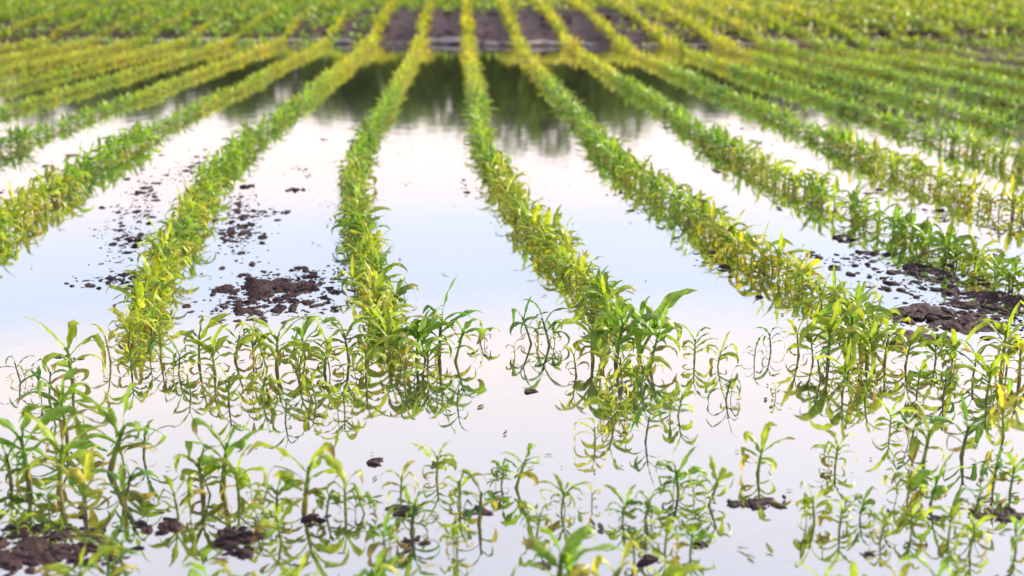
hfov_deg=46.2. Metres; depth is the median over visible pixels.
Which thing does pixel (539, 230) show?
corn seedling
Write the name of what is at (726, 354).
corn seedling
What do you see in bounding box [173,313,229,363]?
corn seedling
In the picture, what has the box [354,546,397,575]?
corn seedling
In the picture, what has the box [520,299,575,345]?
corn seedling
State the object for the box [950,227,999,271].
corn seedling
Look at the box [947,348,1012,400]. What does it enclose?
corn seedling
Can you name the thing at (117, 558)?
corn seedling
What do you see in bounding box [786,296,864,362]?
corn seedling
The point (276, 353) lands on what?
corn seedling
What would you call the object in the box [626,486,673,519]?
corn seedling
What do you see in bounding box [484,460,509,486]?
corn seedling
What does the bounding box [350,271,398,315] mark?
corn seedling
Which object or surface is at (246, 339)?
corn seedling
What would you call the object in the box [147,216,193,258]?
corn seedling
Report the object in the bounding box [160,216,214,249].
corn seedling
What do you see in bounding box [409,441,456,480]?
corn seedling
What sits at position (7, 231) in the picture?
corn seedling
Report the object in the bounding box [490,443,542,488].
corn seedling
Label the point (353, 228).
corn seedling
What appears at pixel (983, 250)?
corn seedling
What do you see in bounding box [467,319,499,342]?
corn seedling
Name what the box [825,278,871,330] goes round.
corn seedling
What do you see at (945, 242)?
corn seedling
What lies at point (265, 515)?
corn seedling
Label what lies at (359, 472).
corn seedling
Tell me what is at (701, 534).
corn seedling
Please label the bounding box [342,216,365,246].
corn seedling
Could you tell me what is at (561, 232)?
corn seedling
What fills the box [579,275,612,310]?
corn seedling
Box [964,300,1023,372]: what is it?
corn seedling
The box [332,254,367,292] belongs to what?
corn seedling
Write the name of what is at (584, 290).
corn seedling
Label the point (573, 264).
corn seedling
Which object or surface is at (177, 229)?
corn seedling
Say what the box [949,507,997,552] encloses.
corn seedling
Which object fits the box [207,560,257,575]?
corn seedling
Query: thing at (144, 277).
corn seedling
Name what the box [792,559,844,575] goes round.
corn seedling
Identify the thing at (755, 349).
corn seedling
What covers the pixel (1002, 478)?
corn seedling
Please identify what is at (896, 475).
corn seedling
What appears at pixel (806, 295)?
corn seedling
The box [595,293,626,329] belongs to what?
corn seedling
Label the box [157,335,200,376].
corn seedling
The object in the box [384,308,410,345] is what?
corn seedling
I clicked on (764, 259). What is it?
corn seedling
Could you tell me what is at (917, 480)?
corn seedling
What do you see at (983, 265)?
corn seedling
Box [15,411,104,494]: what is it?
corn seedling
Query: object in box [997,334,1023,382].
corn seedling
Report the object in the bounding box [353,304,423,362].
corn seedling
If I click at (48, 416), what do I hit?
corn seedling
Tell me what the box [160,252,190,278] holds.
corn seedling
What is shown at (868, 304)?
corn seedling
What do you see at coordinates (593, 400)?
corn seedling
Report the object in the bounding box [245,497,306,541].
corn seedling
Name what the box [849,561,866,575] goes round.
corn seedling
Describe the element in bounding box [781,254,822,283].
corn seedling
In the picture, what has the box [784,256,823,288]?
corn seedling
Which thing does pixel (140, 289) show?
corn seedling
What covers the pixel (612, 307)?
corn seedling
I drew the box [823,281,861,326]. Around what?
corn seedling
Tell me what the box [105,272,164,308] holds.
corn seedling
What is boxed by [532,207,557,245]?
corn seedling
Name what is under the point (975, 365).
corn seedling
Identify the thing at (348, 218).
corn seedling
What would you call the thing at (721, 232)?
corn seedling
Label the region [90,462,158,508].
corn seedling
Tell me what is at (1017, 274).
corn seedling
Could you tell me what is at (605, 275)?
corn seedling
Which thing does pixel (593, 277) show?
corn seedling
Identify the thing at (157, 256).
corn seedling
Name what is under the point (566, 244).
corn seedling
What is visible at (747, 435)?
corn seedling
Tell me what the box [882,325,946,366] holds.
corn seedling
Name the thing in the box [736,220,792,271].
corn seedling
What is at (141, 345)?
corn seedling
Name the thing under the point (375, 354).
corn seedling
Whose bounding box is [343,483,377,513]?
corn seedling
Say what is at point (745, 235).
corn seedling
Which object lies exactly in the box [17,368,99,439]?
corn seedling
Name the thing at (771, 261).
corn seedling
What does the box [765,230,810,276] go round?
corn seedling
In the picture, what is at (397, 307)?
corn seedling
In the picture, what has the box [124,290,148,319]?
corn seedling
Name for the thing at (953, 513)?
corn seedling
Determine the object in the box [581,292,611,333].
corn seedling
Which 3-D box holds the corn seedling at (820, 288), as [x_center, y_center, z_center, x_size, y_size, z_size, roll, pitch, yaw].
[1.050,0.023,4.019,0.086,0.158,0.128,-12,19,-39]
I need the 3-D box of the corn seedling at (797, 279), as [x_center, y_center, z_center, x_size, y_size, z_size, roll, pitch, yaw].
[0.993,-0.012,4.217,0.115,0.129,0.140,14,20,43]
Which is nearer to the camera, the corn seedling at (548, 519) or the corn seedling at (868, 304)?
the corn seedling at (548, 519)
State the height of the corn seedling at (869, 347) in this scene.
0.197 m
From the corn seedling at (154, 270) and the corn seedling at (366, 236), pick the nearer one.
the corn seedling at (154, 270)
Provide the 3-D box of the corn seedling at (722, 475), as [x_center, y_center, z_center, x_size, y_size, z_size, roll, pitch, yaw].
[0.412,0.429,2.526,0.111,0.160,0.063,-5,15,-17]
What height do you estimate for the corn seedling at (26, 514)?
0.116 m
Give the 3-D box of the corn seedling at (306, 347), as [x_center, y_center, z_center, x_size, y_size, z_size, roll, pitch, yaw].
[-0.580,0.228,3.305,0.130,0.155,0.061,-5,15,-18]
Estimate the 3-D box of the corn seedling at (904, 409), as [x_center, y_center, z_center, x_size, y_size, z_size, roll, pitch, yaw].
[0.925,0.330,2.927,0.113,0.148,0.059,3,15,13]
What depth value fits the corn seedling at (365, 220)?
4.92 m
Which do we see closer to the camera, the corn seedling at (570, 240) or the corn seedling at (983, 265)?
the corn seedling at (983, 265)
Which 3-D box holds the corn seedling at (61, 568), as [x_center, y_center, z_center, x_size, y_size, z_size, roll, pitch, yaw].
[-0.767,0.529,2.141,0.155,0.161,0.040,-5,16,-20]
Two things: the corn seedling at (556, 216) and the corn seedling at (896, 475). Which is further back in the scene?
the corn seedling at (556, 216)
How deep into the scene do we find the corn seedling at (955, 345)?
3.38 m
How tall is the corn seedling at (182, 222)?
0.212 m
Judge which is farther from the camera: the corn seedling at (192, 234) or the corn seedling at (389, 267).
the corn seedling at (192, 234)
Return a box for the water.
[0,43,1023,575]
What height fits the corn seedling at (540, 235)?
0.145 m
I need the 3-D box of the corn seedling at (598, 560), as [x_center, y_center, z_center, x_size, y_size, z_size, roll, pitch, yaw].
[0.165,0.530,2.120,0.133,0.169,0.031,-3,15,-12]
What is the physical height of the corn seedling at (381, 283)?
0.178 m
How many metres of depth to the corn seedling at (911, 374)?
3.19 m
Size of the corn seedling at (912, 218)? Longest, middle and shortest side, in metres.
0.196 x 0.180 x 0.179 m
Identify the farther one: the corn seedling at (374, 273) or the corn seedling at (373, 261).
the corn seedling at (373, 261)
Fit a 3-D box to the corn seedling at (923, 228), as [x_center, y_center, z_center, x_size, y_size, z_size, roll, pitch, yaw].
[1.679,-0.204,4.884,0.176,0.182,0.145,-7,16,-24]
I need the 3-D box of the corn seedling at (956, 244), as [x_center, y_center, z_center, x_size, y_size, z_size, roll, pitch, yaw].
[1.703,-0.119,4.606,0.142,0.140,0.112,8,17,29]
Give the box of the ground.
[0,0,1023,517]
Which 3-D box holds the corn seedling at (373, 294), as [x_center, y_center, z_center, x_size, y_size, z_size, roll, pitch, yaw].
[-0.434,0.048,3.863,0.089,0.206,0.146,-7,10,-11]
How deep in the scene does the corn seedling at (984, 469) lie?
2.60 m
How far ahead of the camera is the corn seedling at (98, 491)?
2.46 m
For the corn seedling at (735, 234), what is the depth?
4.83 m
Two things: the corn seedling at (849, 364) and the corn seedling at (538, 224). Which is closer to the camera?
the corn seedling at (849, 364)
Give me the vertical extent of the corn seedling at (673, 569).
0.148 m
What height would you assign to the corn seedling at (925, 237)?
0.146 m
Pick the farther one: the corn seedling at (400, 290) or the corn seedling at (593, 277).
the corn seedling at (593, 277)
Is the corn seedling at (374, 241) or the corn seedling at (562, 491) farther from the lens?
the corn seedling at (374, 241)
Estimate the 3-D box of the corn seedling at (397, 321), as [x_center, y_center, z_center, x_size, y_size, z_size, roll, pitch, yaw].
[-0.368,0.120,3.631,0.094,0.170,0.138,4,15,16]
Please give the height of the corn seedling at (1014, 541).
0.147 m
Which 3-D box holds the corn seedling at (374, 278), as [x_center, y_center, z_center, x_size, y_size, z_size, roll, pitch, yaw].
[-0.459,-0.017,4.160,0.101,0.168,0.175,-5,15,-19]
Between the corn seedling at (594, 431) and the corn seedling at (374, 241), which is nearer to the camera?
the corn seedling at (594, 431)
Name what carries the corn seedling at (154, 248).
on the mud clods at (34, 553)
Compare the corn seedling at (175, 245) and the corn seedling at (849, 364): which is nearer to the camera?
the corn seedling at (849, 364)
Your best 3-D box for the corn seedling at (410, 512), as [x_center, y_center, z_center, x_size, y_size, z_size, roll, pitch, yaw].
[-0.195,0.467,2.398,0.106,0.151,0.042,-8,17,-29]
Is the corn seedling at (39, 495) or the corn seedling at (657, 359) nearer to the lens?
the corn seedling at (39, 495)
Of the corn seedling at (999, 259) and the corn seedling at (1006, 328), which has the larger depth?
the corn seedling at (999, 259)
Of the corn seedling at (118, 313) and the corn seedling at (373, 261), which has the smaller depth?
the corn seedling at (118, 313)
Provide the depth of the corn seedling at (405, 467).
2.55 m
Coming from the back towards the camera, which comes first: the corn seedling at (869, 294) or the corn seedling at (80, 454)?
the corn seedling at (869, 294)
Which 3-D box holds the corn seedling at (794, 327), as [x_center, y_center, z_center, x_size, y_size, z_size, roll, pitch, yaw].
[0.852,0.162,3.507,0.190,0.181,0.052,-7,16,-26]
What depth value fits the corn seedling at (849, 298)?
3.93 m
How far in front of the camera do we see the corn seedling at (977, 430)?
2.77 m
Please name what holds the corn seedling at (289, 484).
on the water
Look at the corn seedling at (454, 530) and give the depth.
2.31 m
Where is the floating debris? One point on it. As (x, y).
(600, 527)
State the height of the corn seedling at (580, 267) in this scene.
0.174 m
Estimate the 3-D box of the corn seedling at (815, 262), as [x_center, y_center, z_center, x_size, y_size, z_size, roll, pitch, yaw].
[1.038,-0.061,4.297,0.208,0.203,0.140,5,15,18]
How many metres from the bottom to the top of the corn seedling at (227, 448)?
0.219 m
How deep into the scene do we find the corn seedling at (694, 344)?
3.46 m
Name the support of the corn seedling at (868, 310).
on the water
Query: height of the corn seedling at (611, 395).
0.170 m
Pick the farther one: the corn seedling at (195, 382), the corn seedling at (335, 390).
the corn seedling at (195, 382)
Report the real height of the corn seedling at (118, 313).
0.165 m
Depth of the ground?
19.90 m
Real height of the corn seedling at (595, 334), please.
0.255 m
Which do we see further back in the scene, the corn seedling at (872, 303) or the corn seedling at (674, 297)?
the corn seedling at (872, 303)
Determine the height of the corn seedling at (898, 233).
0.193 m
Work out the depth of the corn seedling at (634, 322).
3.39 m
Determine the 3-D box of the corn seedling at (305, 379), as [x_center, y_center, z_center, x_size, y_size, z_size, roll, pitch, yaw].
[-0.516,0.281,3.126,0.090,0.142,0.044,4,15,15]
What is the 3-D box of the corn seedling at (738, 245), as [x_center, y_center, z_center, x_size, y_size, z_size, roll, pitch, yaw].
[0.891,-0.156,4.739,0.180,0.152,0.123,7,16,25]
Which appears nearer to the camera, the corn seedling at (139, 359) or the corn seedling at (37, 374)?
the corn seedling at (37, 374)
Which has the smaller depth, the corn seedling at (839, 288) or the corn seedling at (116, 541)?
the corn seedling at (116, 541)
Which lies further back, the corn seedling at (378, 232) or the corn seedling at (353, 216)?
the corn seedling at (353, 216)
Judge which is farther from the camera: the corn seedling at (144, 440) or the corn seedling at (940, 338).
the corn seedling at (940, 338)
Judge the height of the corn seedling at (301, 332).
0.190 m
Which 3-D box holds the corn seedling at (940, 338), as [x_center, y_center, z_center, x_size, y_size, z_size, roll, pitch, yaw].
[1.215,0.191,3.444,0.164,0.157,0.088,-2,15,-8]
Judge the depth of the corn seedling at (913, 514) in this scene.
2.39 m
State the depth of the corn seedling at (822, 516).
2.41 m
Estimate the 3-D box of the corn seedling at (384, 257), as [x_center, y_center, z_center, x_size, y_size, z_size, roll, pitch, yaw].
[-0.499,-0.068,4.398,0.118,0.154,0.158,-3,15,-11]
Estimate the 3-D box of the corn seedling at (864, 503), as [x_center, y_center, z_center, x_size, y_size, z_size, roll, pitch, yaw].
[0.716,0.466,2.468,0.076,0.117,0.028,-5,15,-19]
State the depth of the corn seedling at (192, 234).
4.91 m
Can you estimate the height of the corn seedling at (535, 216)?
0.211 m
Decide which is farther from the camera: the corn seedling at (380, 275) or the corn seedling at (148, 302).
the corn seedling at (380, 275)
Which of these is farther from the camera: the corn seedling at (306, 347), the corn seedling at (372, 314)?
the corn seedling at (372, 314)
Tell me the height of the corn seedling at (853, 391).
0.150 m
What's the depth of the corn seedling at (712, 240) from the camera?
4.99 m
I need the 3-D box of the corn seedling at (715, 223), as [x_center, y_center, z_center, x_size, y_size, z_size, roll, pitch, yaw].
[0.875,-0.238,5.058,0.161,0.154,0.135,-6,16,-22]
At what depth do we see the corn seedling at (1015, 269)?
4.25 m
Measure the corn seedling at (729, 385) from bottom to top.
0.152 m
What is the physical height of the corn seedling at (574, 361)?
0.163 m
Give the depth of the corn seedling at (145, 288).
3.99 m
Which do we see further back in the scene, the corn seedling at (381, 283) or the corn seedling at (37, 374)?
the corn seedling at (381, 283)
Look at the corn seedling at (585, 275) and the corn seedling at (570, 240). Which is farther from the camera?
the corn seedling at (570, 240)
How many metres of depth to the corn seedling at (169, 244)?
4.69 m
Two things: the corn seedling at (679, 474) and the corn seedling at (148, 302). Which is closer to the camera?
the corn seedling at (679, 474)
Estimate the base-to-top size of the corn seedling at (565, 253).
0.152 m
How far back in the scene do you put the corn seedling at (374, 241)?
4.54 m
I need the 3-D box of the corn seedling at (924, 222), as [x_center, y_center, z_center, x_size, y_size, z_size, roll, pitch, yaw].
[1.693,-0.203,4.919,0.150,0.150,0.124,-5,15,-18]
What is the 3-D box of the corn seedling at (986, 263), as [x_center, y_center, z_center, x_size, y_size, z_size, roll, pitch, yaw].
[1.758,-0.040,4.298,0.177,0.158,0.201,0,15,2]
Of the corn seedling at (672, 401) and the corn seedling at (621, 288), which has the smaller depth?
the corn seedling at (672, 401)
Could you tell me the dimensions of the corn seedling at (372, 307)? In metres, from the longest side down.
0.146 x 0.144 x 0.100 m
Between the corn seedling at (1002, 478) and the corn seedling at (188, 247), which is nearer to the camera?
the corn seedling at (1002, 478)
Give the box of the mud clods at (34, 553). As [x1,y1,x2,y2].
[0,127,1023,575]
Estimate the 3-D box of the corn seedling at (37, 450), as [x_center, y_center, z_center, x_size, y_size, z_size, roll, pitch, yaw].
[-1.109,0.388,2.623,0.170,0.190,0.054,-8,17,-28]
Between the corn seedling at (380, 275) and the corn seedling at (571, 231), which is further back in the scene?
the corn seedling at (571, 231)
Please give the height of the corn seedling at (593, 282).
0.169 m
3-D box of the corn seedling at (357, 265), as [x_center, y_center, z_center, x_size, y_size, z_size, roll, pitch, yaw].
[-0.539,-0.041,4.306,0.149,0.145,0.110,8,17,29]
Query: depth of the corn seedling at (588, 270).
4.21 m
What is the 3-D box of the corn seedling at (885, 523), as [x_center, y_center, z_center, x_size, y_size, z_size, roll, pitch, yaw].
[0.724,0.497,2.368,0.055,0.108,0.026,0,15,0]
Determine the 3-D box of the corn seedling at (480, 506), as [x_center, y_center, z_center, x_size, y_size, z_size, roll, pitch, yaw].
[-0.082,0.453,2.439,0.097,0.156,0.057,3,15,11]
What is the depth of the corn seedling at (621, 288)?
3.90 m
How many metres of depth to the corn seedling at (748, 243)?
4.65 m
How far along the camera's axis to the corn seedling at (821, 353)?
3.28 m
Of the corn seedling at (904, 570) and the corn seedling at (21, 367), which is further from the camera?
the corn seedling at (21, 367)
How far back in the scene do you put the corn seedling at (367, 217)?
4.99 m
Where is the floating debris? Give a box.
[6,141,1019,561]
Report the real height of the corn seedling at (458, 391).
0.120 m
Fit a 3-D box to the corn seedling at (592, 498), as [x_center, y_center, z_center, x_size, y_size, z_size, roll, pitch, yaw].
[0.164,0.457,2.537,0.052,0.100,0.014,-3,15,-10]
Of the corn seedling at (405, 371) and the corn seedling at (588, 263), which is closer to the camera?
the corn seedling at (405, 371)
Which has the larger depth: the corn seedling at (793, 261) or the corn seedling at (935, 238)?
the corn seedling at (935, 238)
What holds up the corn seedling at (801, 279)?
on the water
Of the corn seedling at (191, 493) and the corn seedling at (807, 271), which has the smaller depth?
the corn seedling at (191, 493)
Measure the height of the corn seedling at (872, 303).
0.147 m
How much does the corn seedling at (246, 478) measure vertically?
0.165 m
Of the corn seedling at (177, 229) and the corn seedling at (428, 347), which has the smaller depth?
the corn seedling at (428, 347)
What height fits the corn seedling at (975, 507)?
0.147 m
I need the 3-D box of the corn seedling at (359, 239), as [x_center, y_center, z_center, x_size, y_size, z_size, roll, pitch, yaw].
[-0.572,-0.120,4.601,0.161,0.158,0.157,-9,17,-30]
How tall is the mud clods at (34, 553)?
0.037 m
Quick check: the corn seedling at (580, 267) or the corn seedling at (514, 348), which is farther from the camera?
the corn seedling at (580, 267)
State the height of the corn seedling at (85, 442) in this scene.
0.267 m
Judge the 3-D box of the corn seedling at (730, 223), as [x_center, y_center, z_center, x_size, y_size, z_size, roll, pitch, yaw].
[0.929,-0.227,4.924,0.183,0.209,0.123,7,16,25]
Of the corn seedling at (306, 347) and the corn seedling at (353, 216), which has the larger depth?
the corn seedling at (353, 216)
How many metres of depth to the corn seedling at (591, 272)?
4.31 m
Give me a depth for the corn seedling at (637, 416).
2.86 m
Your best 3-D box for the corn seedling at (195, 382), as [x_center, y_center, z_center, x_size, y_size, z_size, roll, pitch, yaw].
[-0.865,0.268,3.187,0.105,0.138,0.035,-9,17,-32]
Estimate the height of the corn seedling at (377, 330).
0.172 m
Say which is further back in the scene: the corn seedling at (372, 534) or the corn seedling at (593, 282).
the corn seedling at (593, 282)
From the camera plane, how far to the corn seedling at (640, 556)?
2.29 m
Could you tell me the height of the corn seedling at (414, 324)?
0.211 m
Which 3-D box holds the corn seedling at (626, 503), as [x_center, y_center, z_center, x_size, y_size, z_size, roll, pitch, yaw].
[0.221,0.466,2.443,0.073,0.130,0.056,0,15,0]
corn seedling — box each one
[0,200,13,236]
[0,355,34,382]
[0,404,77,485]
[0,435,46,483]
[0,510,35,535]
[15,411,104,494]
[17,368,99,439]
[18,358,76,399]
[23,479,63,513]
[25,317,105,382]
[31,444,108,518]
[34,543,123,575]
[57,382,166,474]
[77,537,140,575]
[79,324,127,361]
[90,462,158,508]
[95,525,144,559]
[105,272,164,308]
[105,345,146,375]
[106,299,157,337]
[108,312,155,345]
[111,275,162,311]
[116,305,157,340]
[121,419,174,458]
[122,251,168,291]
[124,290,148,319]
[125,278,161,316]
[126,257,169,282]
[126,278,185,311]
[126,317,181,359]
[129,295,161,330]
[135,249,171,281]
[135,285,173,319]
[137,215,173,246]
[137,222,196,264]
[140,301,172,331]
[141,244,176,259]
[141,270,169,304]
[143,255,174,303]
[144,238,170,260]
[144,475,208,517]
[145,238,176,261]
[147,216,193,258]
[147,238,187,256]
[148,253,190,284]
[153,213,197,253]
[156,214,200,242]
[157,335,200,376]
[159,248,187,277]
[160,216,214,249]
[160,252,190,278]
[168,203,204,239]
[168,362,205,393]
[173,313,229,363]
[173,446,232,497]
[176,224,209,248]
[180,562,238,575]
[183,324,238,375]
[185,418,279,493]
[204,444,266,502]
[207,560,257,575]
[208,361,247,405]
[210,316,273,361]
[233,321,261,357]
[234,313,320,369]
[235,507,278,532]
[240,365,284,400]
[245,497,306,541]
[246,441,346,513]
[248,471,304,514]
[263,386,301,422]
[276,342,324,380]
[278,548,317,575]
[283,313,325,356]
[294,369,330,404]
[295,318,348,373]
[312,487,340,515]
[313,381,365,413]
[315,317,378,361]
[322,469,365,516]
[330,212,390,235]
[331,212,374,236]
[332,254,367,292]
[336,236,388,258]
[339,214,374,238]
[340,219,374,246]
[340,335,404,380]
[341,257,385,288]
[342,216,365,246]
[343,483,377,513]
[346,217,392,252]
[346,225,374,251]
[347,234,373,274]
[348,209,379,240]
[348,223,386,252]
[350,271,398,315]
[350,290,406,333]
[351,232,386,263]
[352,228,371,260]
[353,242,407,293]
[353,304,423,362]
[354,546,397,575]
[355,244,386,270]
[356,257,378,290]
[359,274,401,307]
[359,288,413,332]
[360,297,385,331]
[362,246,387,283]
[364,260,393,291]
[364,269,392,320]
[364,288,383,317]
[365,267,393,292]
[365,296,402,340]
[365,505,407,557]
[366,269,393,304]
[368,249,390,279]
[373,279,418,315]
[376,564,444,575]
[377,309,454,363]
[379,302,410,345]
[379,460,418,502]
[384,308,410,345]
[388,339,427,383]
[394,337,453,375]
[395,486,439,534]
[401,278,482,359]
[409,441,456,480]
[427,370,451,393]
[429,315,485,361]
[435,522,473,552]
[436,469,483,505]
[437,380,467,403]
[450,470,497,526]
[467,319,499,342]
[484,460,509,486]
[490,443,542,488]
[505,339,522,356]
[509,297,554,343]
[511,525,633,575]
[512,210,554,246]
[519,202,551,238]
[519,500,551,534]
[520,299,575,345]
[524,227,563,260]
[528,220,561,248]
[528,221,560,241]
[530,228,574,253]
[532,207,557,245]
[533,474,596,512]
[537,215,584,254]
[538,242,578,272]
[543,249,577,273]
[544,226,585,270]
[545,227,579,246]
[545,247,572,263]
[552,250,593,277]
[553,204,564,230]
[553,233,578,262]
[555,312,608,361]
[560,337,605,375]
[561,256,596,276]
[564,256,600,283]
[565,249,595,288]
[565,254,599,294]
[568,539,641,575]
[573,249,602,284]
[574,418,608,444]
[575,265,608,295]
[576,269,612,304]
[577,484,600,503]
[578,271,633,308]
[578,274,618,303]
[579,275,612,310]
[580,268,626,305]
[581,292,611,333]
[582,384,633,427]
[585,275,637,311]
[589,299,677,365]
[594,363,628,408]
[595,291,631,316]
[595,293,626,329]
[601,343,639,389]
[602,485,637,522]
[608,288,697,359]
[612,309,627,336]
[618,354,671,388]
[620,523,660,560]
[625,394,669,441]
[626,301,681,367]
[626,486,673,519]
[640,517,678,552]
[646,551,706,575]
[655,445,706,496]
[664,380,699,415]
[668,521,716,553]
[676,323,717,361]
[680,455,733,510]
[698,213,737,239]
[698,331,738,366]
[704,209,748,248]
[706,218,743,249]
[706,224,725,243]
[707,365,742,401]
[713,210,760,245]
[718,223,736,251]
[718,230,762,261]
[728,228,758,253]
[730,234,771,262]
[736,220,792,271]
[738,229,795,271]
[740,421,794,473]
[746,337,762,361]
[750,242,781,274]
[755,327,784,351]
[759,249,784,272]
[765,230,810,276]
[770,382,781,397]
[774,242,831,281]
[774,250,811,281]
[774,265,815,293]
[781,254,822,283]
[782,316,830,356]
[783,264,816,288]
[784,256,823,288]
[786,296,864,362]
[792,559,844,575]
[793,263,827,299]
[796,481,834,524]
[803,274,832,306]
[803,347,836,382]
[808,274,836,303]
[810,430,856,466]
[812,263,855,307]
[814,336,875,393]
[817,286,904,351]
[817,499,860,530]
[819,290,851,315]
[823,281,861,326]
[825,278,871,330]
[840,361,889,401]
[844,281,880,313]
[844,316,896,368]
[844,486,877,518]
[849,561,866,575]
[850,289,900,334]
[856,295,881,332]
[861,315,910,361]
[863,505,900,526]
[866,512,892,543]
[873,397,917,433]
[876,217,918,244]
[877,558,911,575]
[882,213,941,246]
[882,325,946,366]
[883,464,932,500]
[887,207,921,243]
[888,411,935,443]
[895,354,942,393]
[896,498,929,534]
[897,554,968,575]
[901,216,940,252]
[904,221,935,248]
[905,216,940,253]
[906,330,961,364]
[907,453,968,504]
[908,401,948,464]
[910,226,940,253]
[918,364,958,398]
[920,226,980,262]
[924,498,969,534]
[929,394,991,456]
[930,218,970,264]
[934,233,979,265]
[935,239,972,266]
[940,329,969,368]
[945,339,998,376]
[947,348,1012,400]
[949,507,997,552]
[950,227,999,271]
[957,479,999,518]
[960,238,1001,269]
[961,249,1001,272]
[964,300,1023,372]
[966,249,995,279]
[966,251,1012,282]
[971,254,1022,286]
[975,445,1007,489]
[982,257,1023,292]
[989,252,1023,290]
[990,382,1023,438]
[991,452,1023,490]
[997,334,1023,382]
[999,516,1023,555]
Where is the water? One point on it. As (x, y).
(444, 231)
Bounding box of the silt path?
[2,36,1023,58]
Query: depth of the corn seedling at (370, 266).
4.27 m
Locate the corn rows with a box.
[0,0,1023,254]
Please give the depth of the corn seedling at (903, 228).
5.00 m
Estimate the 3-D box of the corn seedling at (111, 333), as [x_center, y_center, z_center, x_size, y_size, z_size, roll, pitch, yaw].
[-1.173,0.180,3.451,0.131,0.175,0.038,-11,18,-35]
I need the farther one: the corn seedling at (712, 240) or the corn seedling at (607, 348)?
the corn seedling at (712, 240)
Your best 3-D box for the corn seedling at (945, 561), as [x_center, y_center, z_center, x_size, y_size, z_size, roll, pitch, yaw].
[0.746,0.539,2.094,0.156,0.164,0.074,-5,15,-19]
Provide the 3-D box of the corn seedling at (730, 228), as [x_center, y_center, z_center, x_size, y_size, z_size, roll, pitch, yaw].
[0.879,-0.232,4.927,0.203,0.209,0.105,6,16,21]
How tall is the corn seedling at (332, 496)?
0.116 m
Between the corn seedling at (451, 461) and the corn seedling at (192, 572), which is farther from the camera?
the corn seedling at (451, 461)
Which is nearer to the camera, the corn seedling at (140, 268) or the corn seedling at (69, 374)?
the corn seedling at (69, 374)
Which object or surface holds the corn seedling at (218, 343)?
on the water
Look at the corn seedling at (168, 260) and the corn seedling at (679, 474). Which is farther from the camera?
the corn seedling at (168, 260)
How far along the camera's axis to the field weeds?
22.03 m
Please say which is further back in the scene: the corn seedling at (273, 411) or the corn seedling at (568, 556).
the corn seedling at (273, 411)
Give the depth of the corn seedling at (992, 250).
4.53 m
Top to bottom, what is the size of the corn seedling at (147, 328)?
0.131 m
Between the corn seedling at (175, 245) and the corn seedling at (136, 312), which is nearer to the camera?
the corn seedling at (136, 312)
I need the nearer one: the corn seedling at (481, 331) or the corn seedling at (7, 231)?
the corn seedling at (481, 331)
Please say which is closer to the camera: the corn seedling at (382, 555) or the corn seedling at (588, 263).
the corn seedling at (382, 555)
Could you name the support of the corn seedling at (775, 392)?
on the ground
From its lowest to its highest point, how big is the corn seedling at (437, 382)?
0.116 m
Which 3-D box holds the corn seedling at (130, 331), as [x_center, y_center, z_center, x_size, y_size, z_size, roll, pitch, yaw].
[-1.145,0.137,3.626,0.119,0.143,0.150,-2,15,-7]
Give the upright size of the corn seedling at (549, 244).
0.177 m
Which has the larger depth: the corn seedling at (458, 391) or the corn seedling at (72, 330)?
the corn seedling at (72, 330)
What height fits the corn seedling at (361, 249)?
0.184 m
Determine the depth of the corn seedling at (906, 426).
2.85 m
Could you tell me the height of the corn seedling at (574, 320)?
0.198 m
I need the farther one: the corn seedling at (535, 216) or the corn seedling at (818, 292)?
the corn seedling at (535, 216)
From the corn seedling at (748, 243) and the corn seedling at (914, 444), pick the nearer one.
the corn seedling at (914, 444)
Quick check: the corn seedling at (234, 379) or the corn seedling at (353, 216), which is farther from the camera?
the corn seedling at (353, 216)
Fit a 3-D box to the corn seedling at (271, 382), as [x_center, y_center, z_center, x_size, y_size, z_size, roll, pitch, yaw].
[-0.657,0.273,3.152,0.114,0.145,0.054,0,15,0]
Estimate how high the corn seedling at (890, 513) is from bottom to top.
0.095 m
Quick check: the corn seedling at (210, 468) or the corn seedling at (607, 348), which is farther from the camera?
the corn seedling at (607, 348)
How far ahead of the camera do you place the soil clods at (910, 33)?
20.80 m
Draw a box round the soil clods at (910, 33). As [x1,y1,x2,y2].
[3,0,1019,45]
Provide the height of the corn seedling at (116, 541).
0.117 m
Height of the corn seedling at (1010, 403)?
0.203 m
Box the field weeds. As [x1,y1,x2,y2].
[0,0,1023,47]
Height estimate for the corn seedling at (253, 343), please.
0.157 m
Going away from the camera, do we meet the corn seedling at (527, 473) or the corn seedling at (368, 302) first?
the corn seedling at (527, 473)
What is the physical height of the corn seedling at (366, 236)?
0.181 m
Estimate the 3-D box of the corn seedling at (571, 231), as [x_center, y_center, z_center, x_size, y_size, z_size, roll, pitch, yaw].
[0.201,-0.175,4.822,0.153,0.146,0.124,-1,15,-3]
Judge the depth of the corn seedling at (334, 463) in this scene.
2.46 m
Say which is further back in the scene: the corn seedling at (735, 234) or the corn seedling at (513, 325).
the corn seedling at (735, 234)
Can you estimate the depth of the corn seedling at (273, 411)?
2.99 m
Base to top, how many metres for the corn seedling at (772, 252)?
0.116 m
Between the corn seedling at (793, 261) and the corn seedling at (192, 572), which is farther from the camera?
the corn seedling at (793, 261)
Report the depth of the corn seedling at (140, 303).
3.78 m
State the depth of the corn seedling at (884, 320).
3.45 m
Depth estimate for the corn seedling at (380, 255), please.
4.43 m
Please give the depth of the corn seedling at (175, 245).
4.55 m
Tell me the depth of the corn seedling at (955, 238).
4.62 m
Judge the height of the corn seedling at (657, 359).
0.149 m
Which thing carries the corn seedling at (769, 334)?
on the water
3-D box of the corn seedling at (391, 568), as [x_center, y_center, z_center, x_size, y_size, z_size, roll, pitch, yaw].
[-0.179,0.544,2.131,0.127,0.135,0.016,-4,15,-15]
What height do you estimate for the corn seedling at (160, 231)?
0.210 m
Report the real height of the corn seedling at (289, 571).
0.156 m
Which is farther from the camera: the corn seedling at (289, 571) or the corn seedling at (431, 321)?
the corn seedling at (431, 321)

